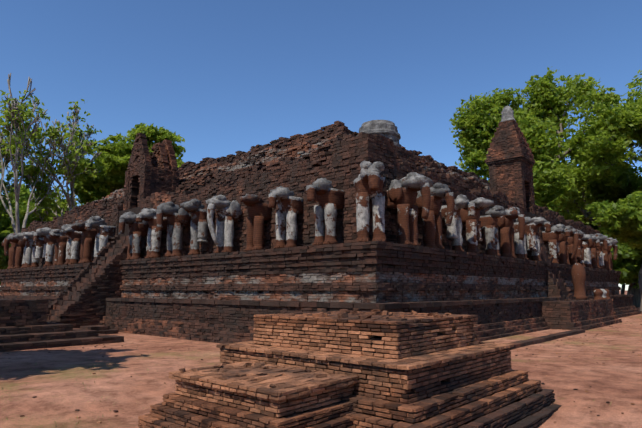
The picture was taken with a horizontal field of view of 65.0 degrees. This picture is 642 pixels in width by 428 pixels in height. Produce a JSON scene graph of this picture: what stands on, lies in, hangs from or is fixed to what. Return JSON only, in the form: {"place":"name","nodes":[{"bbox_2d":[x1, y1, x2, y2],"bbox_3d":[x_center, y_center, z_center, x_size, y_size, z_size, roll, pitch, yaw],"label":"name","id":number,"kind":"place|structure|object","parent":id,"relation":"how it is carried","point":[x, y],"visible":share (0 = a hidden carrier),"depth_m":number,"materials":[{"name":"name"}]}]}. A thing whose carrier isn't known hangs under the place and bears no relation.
{"place":"outdoors","nodes":[
{"label":"outdoors","id":0,"kind":"place"},
{"bbox_2d":[0,353,610,426],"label":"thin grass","id":1,"kind":"structure","parent":0,"point":[89,386],"depth_m":10.47,"materials":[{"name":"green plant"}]},
{"bbox_2d":[0,290,641,427],"bbox_3d":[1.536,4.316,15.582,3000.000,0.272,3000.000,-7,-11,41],"label":"ground","id":2,"kind":"structure","parent":0,"point":[614,382],"depth_m":10.75,"materials":[{"name":"brown soil"}]},
{"bbox_2d":[0,230,11,285],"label":"bush","id":3,"kind":"object","parent":2,"relation":"on","point":[4,259],"visible":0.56,"depth_m":46.84,"materials":[{"name":"green plant"}]},
{"bbox_2d":[0,200,14,218],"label":"tree","id":4,"kind":"object","parent":2,"relation":"on","point":[2,216],"visible":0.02,"depth_m":53.75,"materials":[{"name":"green plant"}]},
{"bbox_2d":[0,205,64,232],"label":"bush","id":5,"kind":"object","parent":2,"relation":"on","point":[6,224],"visible":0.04,"depth_m":53.35,"materials":[{"name":"green plant"}]},
{"bbox_2d":[3,199,65,212],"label":"tree","id":6,"kind":"object","parent":2,"relation":"on","point":[24,204],"visible":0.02,"depth_m":64.81,"materials":[{"name":"green plant"}]},
{"bbox_2d":[8,182,62,204],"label":"belt tree","id":7,"kind":"object","parent":2,"relation":"on","point":[25,192],"depth_m":71.75,"materials":[{"name":"green plant"}]},
{"bbox_2d":[0,73,78,232],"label":"bare tree","id":8,"kind":"object","parent":2,"relation":"on","point":[16,114],"visible":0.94,"depth_m":47.99,"materials":[{"name":"green plant"}]},
{"bbox_2d":[4,99,105,216],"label":"bare tree","id":9,"kind":"object","parent":2,"relation":"on","point":[73,160],"visible":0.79,"depth_m":50.31,"materials":[{"name":"green plant"}]},
{"bbox_2d":[0,298,123,351],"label":"platform","id":10,"kind":"structure","parent":2,"relation":"on","point":[25,324],"depth_m":17.01,"materials":[{"name":"brown brick"}]},
{"bbox_2d":[47,235,128,327],"bbox_3d":[-10.955,2.669,25.200,2.598,6.467,5.475,-7,-11,41],"label":"stair","id":11,"kind":"object","parent":10,"relation":"on","point":[81,302],"visible":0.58,"depth_m":24.07,"materials":[{"name":"brick"}]},
{"bbox_2d":[80,325,117,333],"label":"loose steps","id":12,"kind":"structure","parent":10,"relation":"on","point":[102,329],"depth_m":21.00,"materials":[{"name":"brown brick"}]},
{"bbox_2d":[73,122,185,204],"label":"tree","id":13,"kind":"object","parent":2,"relation":"on","point":[114,156],"visible":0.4,"depth_m":56.08,"materials":[{"name":"green plant"}]},
{"bbox_2d":[138,361,375,427],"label":"podium wing","id":14,"kind":"structure","parent":2,"relation":"on","point":[250,394],"depth_m":6.33,"materials":[{"name":"brown brick"}]},
{"bbox_2d":[0,120,641,343],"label":"temple ruin","id":15,"kind":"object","parent":2,"relation":"on","point":[207,294],"depth_m":19.76,"materials":[{"name":"brick"}]},
{"bbox_2d":[2,237,14,268],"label":"elephant","id":16,"kind":"object","parent":15,"relation":"on","point":[10,261],"visible":0.19,"depth_m":36.01},
{"bbox_2d":[4,233,24,268],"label":"elephant","id":17,"kind":"object","parent":15,"relation":"on","point":[18,252],"visible":0.69,"depth_m":34.78},
{"bbox_2d":[13,232,34,267],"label":"elephant","id":18,"kind":"object","parent":15,"relation":"on","point":[27,255],"visible":0.62,"depth_m":33.66},
{"bbox_2d":[23,231,44,266],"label":"elephant","id":19,"kind":"object","parent":15,"relation":"on","point":[37,249],"visible":0.71,"depth_m":32.63},
{"bbox_2d":[33,227,56,265],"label":"elephant","id":20,"kind":"object","parent":15,"relation":"on","point":[48,249],"visible":0.79,"depth_m":31.31},
{"bbox_2d":[49,229,68,264],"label":"elephant","id":21,"kind":"object","parent":15,"relation":"on","point":[59,236],"visible":0.79,"depth_m":30.32},
{"bbox_2d":[61,224,82,264],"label":"elephant","id":22,"kind":"object","parent":15,"relation":"on","point":[73,244],"visible":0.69,"depth_m":29.14},
{"bbox_2d":[71,220,96,263],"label":"elephant","id":23,"kind":"object","parent":15,"relation":"on","point":[88,237],"visible":0.75,"depth_m":27.94},
{"bbox_2d":[84,216,115,262],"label":"elephant","id":24,"kind":"object","parent":15,"relation":"on","point":[105,232],"visible":0.71,"depth_m":26.87},
{"bbox_2d":[118,211,148,259],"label":"elephant","id":25,"kind":"object","parent":15,"relation":"on","point":[138,230],"visible":0.81,"depth_m":24.50},
{"bbox_2d":[123,133,179,209],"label":"gate tower","id":26,"kind":"structure","parent":15,"relation":"on","point":[147,173],"depth_m":27.32,"materials":[{"name":"brick"}]},
{"bbox_2d":[136,208,167,258],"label":"elephant","id":27,"kind":"object","parent":15,"relation":"on","point":[153,245],"visible":0.85,"depth_m":23.36},
{"bbox_2d":[156,201,190,256],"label":"elephant","id":28,"kind":"object","parent":15,"relation":"on","point":[178,218],"visible":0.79,"depth_m":22.24},
{"bbox_2d":[180,198,214,254],"bbox_3d":[-5.264,0.562,21.331,1.010,2.385,1.477,-7,-11,41],"label":"elephant","id":29,"kind":"object","parent":15,"relation":"on","point":[194,207],"visible":0.85,"depth_m":21.17},
{"bbox_2d":[206,195,241,252],"bbox_3d":[-3.913,0.413,20.163,1.082,2.332,1.494,-7,-11,41],"label":"elephant","id":30,"kind":"object","parent":15,"relation":"on","point":[229,213],"visible":0.9,"depth_m":19.95},
{"bbox_2d":[240,194,271,250],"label":"elephant","id":31,"kind":"object","parent":15,"relation":"on","point":[259,212],"visible":0.88,"depth_m":18.86},
{"bbox_2d":[268,186,302,247],"bbox_3d":[-1.314,0.118,17.902,0.879,2.246,1.502,-7,-11,41],"label":"elephant","id":32,"kind":"object","parent":15,"relation":"on","point":[288,203],"visible":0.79,"depth_m":17.76},
{"bbox_2d":[306,178,343,245],"bbox_3d":[0.080,-0.074,16.674,0.908,2.260,1.532,-7,-11,41],"label":"elephant","id":33,"kind":"object","parent":15,"relation":"on","point":[325,195],"visible":0.9,"depth_m":16.53},
{"bbox_2d":[353,160,385,241],"bbox_3d":[1.586,-0.351,15.766,0.989,2.539,1.669,1,-9,-7],"label":"elephant","id":34,"kind":"object","parent":15,"relation":"on","point":[368,182],"visible":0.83,"depth_m":15.65},
{"bbox_2d":[386,172,433,245],"bbox_3d":[2.993,-0.145,16.907,1.601,2.471,1.105,-7,-11,41],"label":"elephant","id":35,"kind":"object","parent":15,"relation":"on","point":[402,193],"visible":0.9,"depth_m":16.67},
{"bbox_2d":[414,182,454,248],"bbox_3d":[4.134,0.088,18.217,1.545,2.397,1.120,-7,-11,41],"label":"elephant","id":36,"kind":"object","parent":15,"relation":"on","point":[432,230],"visible":0.73,"depth_m":17.94},
{"bbox_2d":[440,194,475,251],"bbox_3d":[5.282,0.359,19.539,1.504,2.255,0.855,-7,-11,41],"label":"elephant","id":37,"kind":"object","parent":15,"relation":"on","point":[454,231],"visible":0.85,"depth_m":19.42},
{"bbox_2d":[460,197,493,252],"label":"elephant","id":38,"kind":"object","parent":15,"relation":"on","point":[473,230],"visible":0.88,"depth_m":20.53},
{"bbox_2d":[479,205,506,255],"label":"elephant","id":39,"kind":"object","parent":15,"relation":"on","point":[489,221],"visible":0.85,"depth_m":22.00},
{"bbox_2d":[485,106,534,213],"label":"gate tower","id":40,"kind":"structure","parent":15,"relation":"on","point":[509,161],"depth_m":28.58,"materials":[{"name":"brick"}]},
{"bbox_2d":[497,206,524,257],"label":"elephant","id":41,"kind":"object","parent":15,"relation":"on","point":[505,223],"visible":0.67,"depth_m":23.14},
{"bbox_2d":[512,217,532,258],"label":"elephant","id":42,"kind":"object","parent":15,"relation":"on","point":[520,250],"visible":0.44,"depth_m":24.49},
{"bbox_2d":[525,217,550,260],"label":"elephant","id":43,"kind":"object","parent":15,"relation":"on","point":[532,234],"visible":0.83,"depth_m":25.84},
{"bbox_2d":[542,224,569,262],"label":"elephant","id":44,"kind":"object","parent":15,"relation":"on","point":[551,238],"visible":0.9,"depth_m":28.51},
{"bbox_2d":[559,225,578,264],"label":"elephant","id":45,"kind":"object","parent":15,"relation":"on","point":[564,255],"visible":0.65,"depth_m":29.71},
{"bbox_2d":[567,230,583,264],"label":"elephant","id":46,"kind":"object","parent":15,"relation":"on","point":[570,240],"visible":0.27,"depth_m":31.10},
{"bbox_2d":[576,234,592,266],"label":"elephant","id":47,"kind":"object","parent":15,"relation":"on","point":[580,250],"visible":0.56,"depth_m":32.42},
{"bbox_2d":[582,234,599,267],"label":"elephant","id":48,"kind":"object","parent":15,"relation":"on","point":[587,252],"visible":0.52,"depth_m":33.70},
{"bbox_2d":[589,233,607,268],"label":"elephant","id":49,"kind":"object","parent":15,"relation":"on","point":[595,253],"visible":0.58,"depth_m":34.92},
{"bbox_2d":[597,240,611,268],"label":"elephant","id":50,"kind":"object","parent":15,"relation":"on","point":[601,260],"visible":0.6,"depth_m":36.32},
{"bbox_2d":[602,238,617,269],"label":"elephant","id":51,"kind":"object","parent":15,"relation":"on","point":[607,260],"visible":0.46,"depth_m":37.58},
{"bbox_2d":[608,244,617,269],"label":"elephant","id":52,"kind":"object","parent":15,"relation":"on","point":[615,249],"visible":0.19,"depth_m":39.33},
{"bbox_2d":[7,318,641,422],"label":"fallen leaves","id":53,"kind":"object","parent":2,"relation":"on","point":[607,402],"visible":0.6,"depth_m":13.88,"materials":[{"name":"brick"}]},
{"bbox_2d":[216,308,560,427],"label":"brick platform","id":54,"kind":"structure","parent":2,"relation":"on","point":[414,369],"depth_m":7.36,"materials":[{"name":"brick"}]},
{"bbox_2d":[449,67,639,213],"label":"rain tree","id":55,"kind":"object","parent":2,"relation":"on","point":[541,117],"visible":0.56,"depth_m":53.66,"materials":[{"name":"green plant"}]},
{"bbox_2d":[540,299,621,329],"bbox_3d":[13.320,5.218,25.849,1.980,1.618,9.049,-7,-11,41],"label":"brick pedestal","id":56,"kind":"object","parent":2,"relation":"on","point":[588,314],"visible":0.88,"depth_m":23.21,"materials":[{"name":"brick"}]},
{"bbox_2d":[526,232,573,299],"bbox_3d":[12.314,2.952,27.072,3.192,6.462,2.190,-7,-11,41],"label":"stair","id":57,"kind":"object","parent":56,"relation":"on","point":[556,283],"visible":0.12,"depth_m":26.68,"materials":[{"name":"brick"}]},
{"bbox_2d":[571,263,587,299],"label":"stone pillar","id":58,"kind":"structure","parent":56,"relation":"on","point":[578,273],"depth_m":27.22,"materials":[{"name":"paint"}]},
{"bbox_2d":[593,289,602,299],"bbox_3d":[15.014,4.353,27.303,0.481,0.600,0.491,-7,-11,41],"label":"figure stump","id":59,"kind":"object","parent":56,"relation":"on","point":[598,293],"visible":0.92,"depth_m":27.14,"materials":[{"name":"paint"}]},
{"bbox_2d":[601,289,606,299],"bbox_3d":[15.607,4.454,27.975,0.472,0.600,0.507,-7,-11,41],"label":"figure stump","id":60,"kind":"object","parent":56,"relation":"on","point":[604,294],"visible":0.5,"depth_m":27.78,"materials":[{"name":"paint"}]},
{"bbox_2d":[605,289,610,298],"bbox_3d":[16.129,4.543,28.569,0.484,0.600,0.502,-7,-11,41],"label":"figure stump","id":61,"kind":"object","parent":56,"relation":"on","point":[608,294],"visible":0.46,"depth_m":28.38,"materials":[{"name":"paint"}]},
{"bbox_2d":[542,70,641,306],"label":"rain tree","id":62,"kind":"object","parent":2,"relation":"on","point":[586,169],"visible":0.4,"depth_m":50.86,"materials":[{"name":"green plant"}]},
{"bbox_2d":[565,165,641,228],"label":"tree","id":63,"kind":"object","parent":2,"relation":"on","point":[628,181],"visible":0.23,"depth_m":56.64,"materials":[{"name":"green plant"}]},
{"bbox_2d":[593,226,624,294],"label":"bush","id":64,"kind":"object","parent":2,"relation":"on","point":[623,286],"depth_m":59.05,"materials":[{"name":"green plant"}]},
{"bbox_2d":[585,191,641,310],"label":"tree","id":65,"kind":"object","parent":2,"relation":"on","point":[621,219],"visible":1,"depth_m":41.03,"materials":[{"name":"green plant"}]},
{"bbox_2d":[605,233,641,294],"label":"tree","id":66,"kind":"object","parent":2,"relation":"on","point":[627,263],"visible":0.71,"depth_m":48.20,"materials":[{"name":"green plant"}]},
{"bbox_2d":[621,177,641,199],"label":"tree","id":67,"kind":"object","parent":2,"relation":"on","point":[638,188],"visible":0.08,"depth_m":53.05,"materials":[{"name":"green plant"}]},
{"bbox_2d":[0,0,641,289],"label":"sky","id":68,"kind":"structure","parent":0,"point":[226,76],"materials":[{"name":"blue"}]},
{"bbox_2d":[482,329,584,349],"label":"stone platform","id":69,"kind":"structure","parent":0,"point":[526,339],"depth_m":18.52,"materials":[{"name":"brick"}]}
]}

